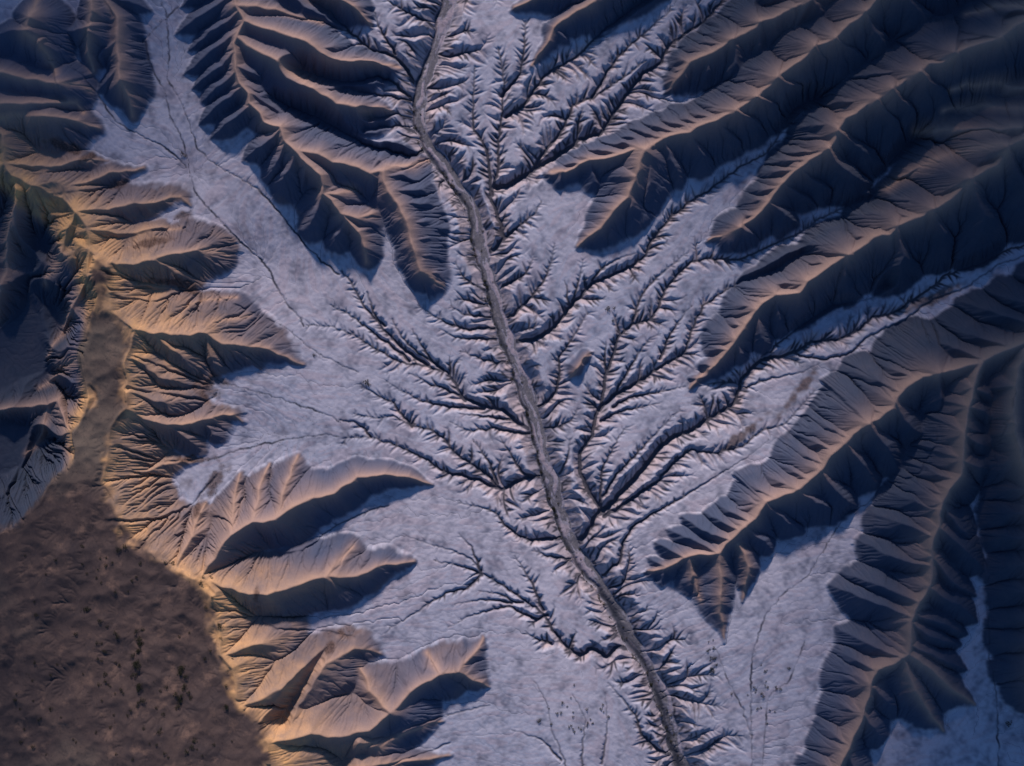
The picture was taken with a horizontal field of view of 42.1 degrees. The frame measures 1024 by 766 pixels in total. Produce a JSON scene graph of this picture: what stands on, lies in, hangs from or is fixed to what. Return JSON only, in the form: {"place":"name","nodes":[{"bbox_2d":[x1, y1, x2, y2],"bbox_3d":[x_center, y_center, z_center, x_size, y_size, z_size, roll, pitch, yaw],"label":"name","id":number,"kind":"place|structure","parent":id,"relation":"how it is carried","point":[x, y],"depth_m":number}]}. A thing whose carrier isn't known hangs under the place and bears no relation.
{"place":"outdoors","nodes":[
{"label":"outdoors","id":0,"kind":"place"},
{"bbox_2d":[0,260,271,765],"bbox_3d":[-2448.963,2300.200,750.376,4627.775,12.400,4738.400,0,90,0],"label":"plateau","id":1,"kind":"structure","parent":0,"point":[64,501],"depth_m":748.26},
{"bbox_2d":[0,0,1023,765],"bbox_3d":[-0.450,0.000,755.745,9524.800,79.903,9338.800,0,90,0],"label":"hills","id":2,"kind":"structure","parent":0,"point":[916,424],"depth_m":759.27},
{"bbox_2d":[0,0,1023,765],"bbox_3d":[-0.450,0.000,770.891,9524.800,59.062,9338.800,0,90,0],"label":"ground","id":3,"kind":"structure","parent":0,"point":[576,94],"depth_m":776.47},
{"bbox_2d":[412,0,690,765],"bbox_3d":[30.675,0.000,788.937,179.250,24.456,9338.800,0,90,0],"label":"riverbed","id":4,"kind":"structure","parent":3,"relation":"in","point":[527,394],"depth_m":787.33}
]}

